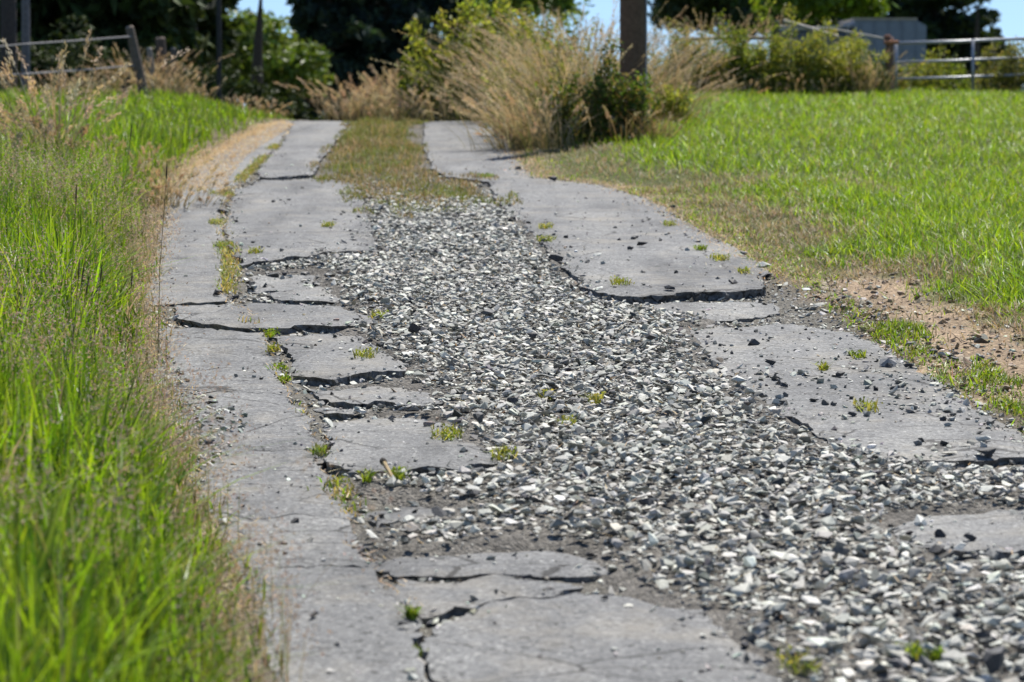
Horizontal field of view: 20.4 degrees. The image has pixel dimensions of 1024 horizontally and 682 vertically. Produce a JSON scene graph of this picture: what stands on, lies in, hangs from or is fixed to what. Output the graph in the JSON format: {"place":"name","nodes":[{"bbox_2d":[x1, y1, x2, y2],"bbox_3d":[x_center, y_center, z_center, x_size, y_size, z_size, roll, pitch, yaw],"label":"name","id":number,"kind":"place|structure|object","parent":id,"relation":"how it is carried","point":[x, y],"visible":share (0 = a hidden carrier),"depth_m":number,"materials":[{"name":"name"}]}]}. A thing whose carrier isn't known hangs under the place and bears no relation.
{"place":"outdoors","nodes":[
{"label":"outdoors","id":0,"kind":"place"},
{"bbox_2d":[0,88,310,681],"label":"dry verge grass","id":1,"kind":"structure","parent":0,"point":[264,654],"depth_m":9.46,"materials":[{"name":"plant"}]},
{"bbox_2d":[0,84,350,681],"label":"tall grass","id":2,"kind":"structure","parent":0,"point":[137,659],"depth_m":8.81,"materials":[{"name":"plant"}]},
{"bbox_2d":[0,91,1023,681],"bbox_3d":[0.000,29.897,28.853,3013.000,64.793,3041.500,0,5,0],"label":"ground","id":3,"kind":"structure","parent":0,"point":[852,287],"depth_m":16.84,"materials":[{"name":"soil"}]},
{"bbox_2d":[0,0,17,90],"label":"tree trunk","id":4,"kind":"object","parent":3,"relation":"on","point":[8,28],"visible":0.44,"depth_m":45.65,"materials":[{"name":"brown wood"}]},
{"bbox_2d":[21,0,29,89],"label":"tree trunk","id":5,"kind":"object","parent":3,"relation":"on","point":[25,26],"visible":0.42,"depth_m":46.70,"materials":[{"name":"brown wood"}]},
{"bbox_2d":[0,0,87,41],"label":"broadleaf tree","id":6,"kind":"object","parent":3,"relation":"on","point":[56,14],"visible":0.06,"depth_m":55.58,"materials":[{"name":"plant"}]},
{"bbox_2d":[0,92,95,163],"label":"grass tussock","id":7,"kind":"object","parent":3,"relation":"on","point":[82,128],"depth_m":24.08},
{"bbox_2d":[0,58,121,155],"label":"grass tussock","id":8,"kind":"object","parent":3,"relation":"on","point":[31,89],"depth_m":24.93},
{"bbox_2d":[17,15,105,91],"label":"shrub","id":9,"kind":"object","parent":3,"relation":"on","point":[46,60],"visible":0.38,"depth_m":49.63,"materials":[{"name":"green plant"}]},
{"bbox_2d":[6,67,130,96],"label":"grass tussock","id":10,"kind":"object","parent":3,"relation":"on","point":[67,79],"depth_m":41.83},
{"bbox_2d":[17,13,133,89],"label":"shrub","id":11,"kind":"object","parent":3,"relation":"on","point":[92,44],"visible":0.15,"depth_m":50.59,"materials":[{"name":"brown plant"}]},
{"bbox_2d":[24,84,132,146],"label":"grass tussock","id":12,"kind":"object","parent":3,"relation":"on","point":[123,95],"depth_m":26.91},
{"bbox_2d":[0,28,189,173],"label":"grass tussock","id":13,"kind":"object","parent":3,"relation":"on","point":[47,93],"depth_m":24.54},
{"bbox_2d":[43,69,147,97],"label":"grass tussock","id":14,"kind":"object","parent":3,"relation":"on","point":[104,85],"depth_m":40.77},
{"bbox_2d":[0,0,215,79],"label":"broadleaf tree","id":15,"kind":"object","parent":3,"relation":"on","point":[169,21],"visible":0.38,"depth_m":54.32,"materials":[{"name":"plant"}]},
{"bbox_2d":[39,134,214,186],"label":"grass tussock","id":16,"kind":"object","parent":3,"relation":"on","point":[154,152],"depth_m":24.90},
{"bbox_2d":[86,38,179,93],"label":"shrub","id":17,"kind":"object","parent":3,"relation":"on","point":[111,53],"visible":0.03,"depth_m":51.49,"materials":[{"name":"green plant"}]},
{"bbox_2d":[126,25,148,95],"bbox_3d":[-5.485,-4.018,41.810,0.378,1.241,0.156,0,5,0],"label":"fence post","id":18,"kind":"object","parent":3,"relation":"on","point":[136,59],"visible":0.83,"depth_m":41.74,"materials":[{"name":"grey wood"}]},
{"bbox_2d":[0,36,131,46],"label":"fence rail","id":19,"kind":"object","parent":18,"relation":"attached to","point":[66,41],"visible":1,"depth_m":39.94,"materials":[{"name":"grey wood"}]},
{"bbox_2d":[2,65,134,75],"bbox_3d":[-6.311,-3.779,39.813,0.135,0.233,4.322,2,5,21],"label":"fence rail","id":20,"kind":"object","parent":18,"relation":"attached to","point":[70,70],"visible":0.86,"depth_m":40.11,"materials":[{"name":"grey wood"}]},
{"bbox_2d":[146,47,156,91],"bbox_3d":[-5.521,-4.109,43.810,0.207,0.836,0.109,0,5,0],"label":"fence post","id":21,"kind":"object","parent":3,"relation":"on","point":[150,56],"visible":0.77,"depth_m":43.76,"materials":[{"name":"grey wood"}]},
{"bbox_2d":[79,42,233,92],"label":"grass tussock","id":22,"kind":"object","parent":3,"relation":"on","point":[145,61],"depth_m":44.22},
{"bbox_2d":[155,37,168,90],"bbox_3d":[-5.497,-4.271,44.800,0.227,1.034,0.195,0,5,0],"label":"fence post","id":23,"kind":"object","parent":3,"relation":"on","point":[160,42],"visible":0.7,"depth_m":44.71,"materials":[{"name":"grey wood"}]},
{"bbox_2d":[88,155,236,210],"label":"grass tussock","id":24,"kind":"object","parent":3,"relation":"on","point":[160,183],"depth_m":22.91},
{"bbox_2d":[107,60,229,102],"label":"grass tussock","id":25,"kind":"object","parent":3,"relation":"on","point":[165,85],"depth_m":43.32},
{"bbox_2d":[0,115,391,681],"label":"grass seed heads","id":26,"kind":"object","parent":3,"relation":"on","point":[44,352],"depth_m":9.90,"materials":[{"name":"plant"}]},
{"bbox_2d":[167,54,235,102],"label":"shrub","id":27,"kind":"object","parent":3,"relation":"on","point":[210,81],"visible":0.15,"depth_m":52.63,"materials":[{"name":"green plant"}]},
{"bbox_2d":[184,0,240,91],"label":"broadleaf tree","id":28,"kind":"object","parent":3,"relation":"on","point":[227,4],"visible":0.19,"depth_m":57.66,"materials":[{"name":"plant"}]},
{"bbox_2d":[216,0,221,102],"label":"tree trunk","id":29,"kind":"object","parent":3,"relation":"on","point":[219,49],"visible":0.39,"depth_m":49.72,"materials":[{"name":"brown wood"}]},
{"bbox_2d":[197,6,244,74],"bbox_3d":[-7.599,-7.310,59.642,3.978,6.177,3.958,0,5,0],"label":"broadleaf tree","id":30,"kind":"object","parent":3,"relation":"on","point":[206,27],"visible":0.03,"depth_m":59.61,"materials":[{"name":"plant"}]},
{"bbox_2d":[199,50,294,117],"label":"shrub","id":31,"kind":"object","parent":3,"relation":"on","point":[259,92],"visible":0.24,"depth_m":53.69,"materials":[{"name":"brown plant"}]},
{"bbox_2d":[212,93,293,118],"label":"grass tussock","id":32,"kind":"object","parent":3,"relation":"on","point":[257,102],"depth_m":40.32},
{"bbox_2d":[250,0,262,88],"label":"trunk","id":33,"kind":"object","parent":3,"relation":"on","point":[257,60],"visible":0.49,"depth_m":65.58,"materials":[{"name":"brown plant"}]},
{"bbox_2d":[222,7,297,93],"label":"broadleaf tree","id":34,"kind":"object","parent":3,"relation":"on","point":[273,41],"visible":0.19,"depth_m":71.14,"materials":[{"name":"green plant"}]},
{"bbox_2d":[237,37,336,103],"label":"shrub","id":35,"kind":"object","parent":3,"relation":"on","point":[307,56],"visible":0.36,"depth_m":73.09,"materials":[{"name":"green plant"}]},
{"bbox_2d":[242,66,331,120],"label":"shrub","id":36,"kind":"object","parent":3,"relation":"on","point":[299,114],"visible":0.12,"depth_m":55.80,"materials":[{"name":"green plant"}]},
{"bbox_2d":[273,73,391,121],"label":"grass tussock","id":37,"kind":"object","parent":3,"relation":"on","point":[341,104],"depth_m":41.99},
{"bbox_2d":[277,0,391,121],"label":"conifer tree","id":38,"kind":"object","parent":3,"relation":"on","point":[343,22],"visible":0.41,"depth_m":76.96,"materials":[{"name":"plant"}]},
{"bbox_2d":[307,79,401,121],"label":"grass tussock","id":39,"kind":"object","parent":3,"relation":"on","point":[356,104],"depth_m":41.88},
{"bbox_2d":[316,62,456,121],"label":"grass tussock","id":40,"kind":"object","parent":3,"relation":"on","point":[390,82],"depth_m":41.46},
{"bbox_2d":[347,0,443,115],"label":"conifer tree","id":41,"kind":"object","parent":3,"relation":"on","point":[391,18],"visible":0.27,"depth_m":78.59,"materials":[{"name":"plant"}]},
{"bbox_2d":[306,112,522,217],"bbox_3d":[-1.309,-1.976,29.678,1.792,0.776,16.166,0,5,-5],"label":"weedy strip","id":42,"kind":"object","parent":3,"relation":"on","point":[355,135],"visible":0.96,"depth_m":27.56,"materials":[{"name":"green plant"}]},
{"bbox_2d":[350,80,481,121],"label":"grass tussock","id":43,"kind":"object","parent":3,"relation":"on","point":[429,106],"depth_m":39.79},
{"bbox_2d":[394,18,476,121],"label":"bush","id":44,"kind":"object","parent":3,"relation":"on","point":[404,82],"visible":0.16,"depth_m":40.62,"materials":[{"name":"green plant"}]},
{"bbox_2d":[418,0,476,61],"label":"conifer tree","id":45,"kind":"object","parent":3,"relation":"on","point":[431,7],"visible":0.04,"depth_m":84.63,"materials":[{"name":"plant"}]},
{"bbox_2d":[371,31,556,123],"bbox_3d":[-0.212,-3.412,36.972,2.730,1.249,3.535,1,5,14],"label":"grass tussock","id":46,"kind":"object","parent":3,"relation":"on","point":[451,95],"depth_m":36.83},
{"bbox_2d":[407,56,540,124],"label":"grass tussock","id":47,"kind":"object","parent":3,"relation":"on","point":[478,80],"depth_m":35.71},
{"bbox_2d":[406,0,546,121],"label":"bush","id":48,"kind":"object","parent":3,"relation":"on","point":[479,23],"visible":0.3,"depth_m":40.16,"materials":[{"name":"green plant"}]},
{"bbox_2d":[459,0,530,117],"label":"bush","id":49,"kind":"object","parent":3,"relation":"on","point":[480,1],"visible":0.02,"depth_m":46.60,"materials":[{"name":"green plant"}]},
{"bbox_2d":[418,87,600,151],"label":"grass tussock","id":50,"kind":"object","parent":3,"relation":"on","point":[533,137],"depth_m":30.52,"materials":[{"name":"plant"}]},
{"bbox_2d":[451,0,570,119],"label":"bush","id":51,"kind":"object","parent":3,"relation":"on","point":[529,7],"visible":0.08,"depth_m":41.27,"materials":[{"name":"green plant"}]},
{"bbox_2d":[479,51,572,135],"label":"weed bush","id":52,"kind":"object","parent":3,"relation":"on","point":[487,87],"visible":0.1,"depth_m":33.37,"materials":[{"name":"beige plant"}]},
{"bbox_2d":[474,0,581,21],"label":"broadleaf tree","id":53,"kind":"object","parent":3,"relation":"on","point":[568,5],"visible":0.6,"depth_m":65.15,"materials":[{"name":"green plant"}]},
{"bbox_2d":[420,29,660,144],"bbox_3d":[0.349,-2.843,31.920,2.776,1.312,2.214,0,5,0],"label":"grass tussock","id":54,"kind":"object","parent":3,"relation":"on","point":[530,83],"depth_m":31.73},
{"bbox_2d":[512,0,594,68],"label":"bush","id":55,"kind":"object","parent":3,"relation":"on","point":[569,31],"visible":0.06,"depth_m":47.74,"materials":[{"name":"green plant"}]},
{"bbox_2d":[425,6,687,99],"bbox_3d":[0.300,-3.614,37.221,3.410,1.548,3.510,3,5,28],"label":"grass tussock","id":56,"kind":"object","parent":3,"relation":"on","point":[519,43],"depth_m":37.22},
{"bbox_2d":[499,9,619,116],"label":"weed bush","id":57,"kind":"object","parent":3,"relation":"on","point":[556,46],"visible":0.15,"depth_m":34.07,"materials":[{"name":"green plant"}]},
{"bbox_2d":[395,5,725,135],"bbox_3d":[0.574,-3.102,32.870,3.916,1.566,3.492,0,5,0],"label":"grass tussock","id":58,"kind":"object","parent":3,"relation":"on","point":[544,51],"depth_m":33.03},
{"bbox_2d":[434,0,736,108],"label":"grass tussock","id":59,"kind":"object","parent":3,"relation":"on","point":[606,35],"depth_m":35.13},
{"bbox_2d":[150,173,1023,681],"bbox_3d":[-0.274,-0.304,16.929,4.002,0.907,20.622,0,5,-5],"label":"gravel","id":60,"kind":"structure","parent":3,"relation":"on","point":[422,235],"depth_m":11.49,"materials":[{"name":"gravel"}]},
{"bbox_2d":[384,465,410,479],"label":"weed tuft","id":61,"kind":"object","parent":60,"relation":"on","point":[400,475],"visible":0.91,"depth_m":10.28,"materials":[{"name":"green plant"}]},
{"bbox_2d":[767,644,826,675],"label":"weed tuft","id":62,"kind":"object","parent":60,"relation":"on","point":[795,664],"visible":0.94,"depth_m":7.48,"materials":[{"name":"green plant"}]},
{"bbox_2d":[895,639,928,660],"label":"weed tuft","id":63,"kind":"object","parent":60,"relation":"on","point":[916,652],"visible":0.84,"depth_m":7.61,"materials":[{"name":"green plant"}]},
{"bbox_2d":[913,641,951,662],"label":"weed tuft","id":64,"kind":"object","parent":60,"relation":"on","point":[934,655],"visible":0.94,"depth_m":7.58,"materials":[{"name":"green plant"}]},
{"bbox_2d":[983,645,1005,674],"bbox_3d":[1.252,0.827,7.380,0.055,0.065,0.084,1,5,10],"label":"loose stone","id":65,"kind":"object","parent":60,"relation":"on","point":[993,660],"visible":1,"depth_m":7.34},
{"bbox_2d":[530,40,654,146],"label":"weed bush","id":66,"kind":"object","parent":3,"relation":"on","point":[629,100],"visible":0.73,"depth_m":31.29,"materials":[{"name":"green plant"}]},
{"bbox_2d":[456,30,731,132],"bbox_3d":[1.026,-3.007,33.269,2.479,1.257,3.026,-4,6,-39],"label":"grass tussock","id":67,"kind":"object","parent":3,"relation":"on","point":[587,63],"depth_m":33.18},
{"bbox_2d":[484,14,739,110],"bbox_3d":[1.291,-3.435,35.681,3.101,1.515,3.297,-1,5,-9],"label":"grass tussock","id":68,"kind":"object","parent":3,"relation":"on","point":[658,68],"depth_m":35.74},
{"bbox_2d":[212,139,1023,516],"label":"weeds","id":69,"kind":"object","parent":3,"relation":"on","point":[228,269],"visible":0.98,"depth_m":14.39,"materials":[{"name":"green plant"}]},
{"bbox_2d":[592,69,668,133],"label":"weed bush","id":70,"kind":"object","parent":3,"relation":"on","point":[647,84],"visible":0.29,"depth_m":31.54,"materials":[{"name":"green plant"}]},
{"bbox_2d":[620,0,646,133],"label":"utility pole","id":71,"kind":"object","parent":3,"relation":"on","point":[633,23],"visible":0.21,"depth_m":32.30,"materials":[{"name":"brown wood"}]},
{"bbox_2d":[563,102,715,144],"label":"grass tussock","id":72,"kind":"object","parent":3,"relation":"on","point":[654,126],"depth_m":31.11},
{"bbox_2d":[647,80,698,124],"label":"weed bush","id":73,"kind":"object","parent":3,"relation":"on","point":[671,95],"visible":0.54,"depth_m":34.78,"materials":[{"name":"green plant"}]},
{"bbox_2d":[576,45,787,122],"bbox_3d":[1.930,-3.171,35.223,3.179,1.045,2.642,0,5,0],"label":"grass tussock","id":74,"kind":"object","parent":3,"relation":"on","point":[689,84],"depth_m":35.24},
{"bbox_2d":[647,17,736,95],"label":"weed bush","id":75,"kind":"object","parent":3,"relation":"on","point":[697,50],"visible":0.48,"depth_m":43.79,"materials":[{"name":"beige plant"}]},
{"bbox_2d":[607,13,780,90],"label":"grass tussock","id":76,"kind":"object","parent":3,"relation":"on","point":[687,35],"depth_m":45.58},
{"bbox_2d":[649,61,740,94],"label":"grass tussock","id":77,"kind":"object","parent":3,"relation":"on","point":[699,82],"depth_m":43.52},
{"bbox_2d":[676,0,778,94],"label":"weed bush","id":78,"kind":"object","parent":3,"relation":"on","point":[746,54],"visible":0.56,"depth_m":44.00,"materials":[{"name":"green plant"}]},
{"bbox_2d":[647,0,816,45],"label":"broadleaf tree","id":79,"kind":"object","parent":3,"relation":"on","point":[671,9],"visible":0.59,"depth_m":76.27,"materials":[{"name":"green plant"}]},
{"bbox_2d":[617,11,861,88],"bbox_3d":[3.423,-4.627,45.775,3.922,1.374,3.006,-2,5,-25],"label":"grass tussock","id":80,"kind":"object","parent":3,"relation":"on","point":[727,29],"depth_m":45.79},
{"bbox_2d":[701,70,778,95],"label":"grass tussock","id":81,"kind":"object","parent":3,"relation":"on","point":[742,89],"depth_m":43.55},
{"bbox_2d":[652,6,849,68],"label":"grass tussock","id":82,"kind":"object","parent":3,"relation":"on","point":[768,22],"depth_m":45.94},
{"bbox_2d":[705,8,800,94],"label":"weed bush","id":83,"kind":"object","parent":3,"relation":"on","point":[737,40],"visible":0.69,"depth_m":43.93,"materials":[{"name":"green plant"}]},
{"bbox_2d":[517,87,1023,433],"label":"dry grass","id":84,"kind":"structure","parent":3,"relation":"on","point":[730,212],"depth_m":20.90,"materials":[{"name":"plant"}]},
{"bbox_2d":[772,20,779,70],"bbox_3d":[4.162,-4.389,44.790,0.142,1.327,0.126,0,5,0],"label":"fence post","id":85,"kind":"object","parent":3,"relation":"on","point":[777,27],"visible":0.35,"depth_m":44.71,"materials":[{"name":"brown wood"}]},
{"bbox_2d":[783,19,838,38],"bbox_3d":[4.689,-4.897,44.648,0.879,0.318,0.068,0,5,0],"label":"fence rail","id":86,"kind":"object","parent":85,"relation":"attached to","point":[803,26],"visible":0.8,"depth_m":44.62,"materials":[{"name":"grey wood"}]},
{"bbox_2d":[749,3,837,96],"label":"weed bush","id":87,"kind":"object","parent":3,"relation":"on","point":[817,61],"visible":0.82,"depth_m":43.87,"materials":[{"name":"green plant"}]},
{"bbox_2d":[771,72,859,96],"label":"grass tussock","id":88,"kind":"object","parent":3,"relation":"on","point":[804,88],"depth_m":43.54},
{"bbox_2d":[750,0,898,25],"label":"broadleaf tree","id":89,"kind":"object","parent":3,"relation":"on","point":[827,9],"visible":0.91,"depth_m":69.44,"materials":[{"name":"green plant"}]},
{"bbox_2d":[786,21,871,93],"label":"weed bush","id":90,"kind":"object","parent":3,"relation":"on","point":[832,77],"visible":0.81,"depth_m":43.88,"materials":[{"name":"green plant"}]},
{"bbox_2d":[766,18,925,91],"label":"shed","id":91,"kind":"structure","parent":3,"relation":"on","point":[906,29],"depth_m":61.67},
{"bbox_2d":[813,16,890,93],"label":"weed bush","id":92,"kind":"object","parent":3,"relation":"on","point":[860,65],"visible":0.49,"depth_m":44.19,"materials":[{"name":"green plant"}]},
{"bbox_2d":[857,62,892,93],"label":"weed bush","id":93,"kind":"object","parent":3,"relation":"on","point":[881,77],"visible":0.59,"depth_m":44.15,"materials":[{"name":"green plant"}]},
{"bbox_2d":[825,49,927,96],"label":"grass tussock","id":94,"kind":"object","parent":3,"relation":"on","point":[865,80],"depth_m":43.73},
{"bbox_2d":[884,34,898,94],"bbox_3d":[5.906,-4.196,44.388,0.226,1.171,0.186,0,5,0],"label":"fence post","id":95,"kind":"object","parent":3,"relation":"on","point":[889,41],"visible":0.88,"depth_m":44.33,"materials":[{"name":"brown wood"}]},
{"bbox_2d":[878,44,952,91],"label":"weed bush","id":96,"kind":"object","parent":3,"relation":"on","point":[903,84],"visible":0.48,"depth_m":45.92,"materials":[{"name":"green plant"}]},
{"bbox_2d":[906,52,980,92],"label":"weed bush","id":97,"kind":"object","parent":3,"relation":"on","point":[956,85],"visible":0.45,"depth_m":46.18,"materials":[{"name":"green plant"}]},
{"bbox_2d":[886,0,1015,91],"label":"broadleaf tree","id":98,"kind":"object","parent":3,"relation":"on","point":[953,23],"visible":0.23,"depth_m":84.31,"materials":[{"name":"plant"}]},
{"bbox_2d":[894,37,1023,94],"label":"field gate","id":99,"kind":"structure","parent":3,"relation":"on","point":[972,76],"depth_m":44.77,"materials":[{"name":"metal"}]},
{"bbox_2d":[951,0,989,90],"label":"broadleaf tree","id":100,"kind":"object","parent":3,"relation":"on","point":[976,48],"visible":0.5,"depth_m":79.52,"materials":[{"name":"plant"}]},
{"bbox_2d":[974,36,1023,94],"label":"weed bush","id":101,"kind":"object","parent":3,"relation":"on","point":[1004,66],"visible":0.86,"depth_m":44.94,"materials":[{"name":"green plant"}]},
{"bbox_2d":[146,121,1023,681],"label":"road","id":102,"kind":"structure","parent":0,"point":[566,623],"depth_m":11.73,"materials":[{"name":"concrete"}]},
{"bbox_2d":[306,442,339,456],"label":"weed tuft","id":103,"kind":"object","parent":102,"relation":"on","point":[317,449],"visible":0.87,"depth_m":10.91,"materials":[{"name":"green plant"}]},
{"bbox_2d":[349,345,384,358],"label":"weed tuft","id":104,"kind":"object","parent":102,"relation":"on","point":[362,353],"visible":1,"depth_m":13.70,"materials":[{"name":"green plant"}]},
{"bbox_2d":[390,601,427,619],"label":"weed tuft","id":105,"kind":"object","parent":102,"relation":"on","point":[410,613],"visible":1,"depth_m":8.08,"materials":[{"name":"green plant"}]},
{"bbox_2d":[430,422,463,439],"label":"weed tuft","id":106,"kind":"object","parent":102,"relation":"on","point":[444,431],"visible":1,"depth_m":11.34,"materials":[{"name":"green plant"}]},
{"bbox_2d":[485,442,517,460],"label":"weed tuft","id":107,"kind":"object","parent":102,"relation":"on","point":[504,452],"visible":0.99,"depth_m":10.71,"materials":[{"name":"green plant"}]},
{"bbox_2d":[125,120,1020,656],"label":"straw litter","id":108,"kind":"object","parent":102,"relation":"on","point":[243,150],"visible":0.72,"depth_m":20.57,"materials":[{"name":"beige plant"}]},
{"bbox_2d":[152,152,1023,681],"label":"asphalt grit","id":109,"kind":"object","parent":102,"relation":"on","point":[1006,388],"visible":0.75,"depth_m":13.88,"materials":[{"name":"stone"}]},
{"bbox_2d":[851,396,882,411],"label":"weed tuft","id":110,"kind":"object","parent":102,"relation":"on","point":[870,407],"visible":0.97,"depth_m":12.09,"materials":[{"name":"green plant"}]},
{"bbox_2d":[223,0,1023,104],"label":"sky","id":111,"kind":"structure","parent":0,"point":[1011,24],"materials":[{"name":"blue"}]},
{"bbox_2d":[511,85,1023,435],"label":"lawn grass","id":112,"kind":"structure","parent":0,"point":[954,214],"depth_m":25.54,"materials":[{"name":"plant"}]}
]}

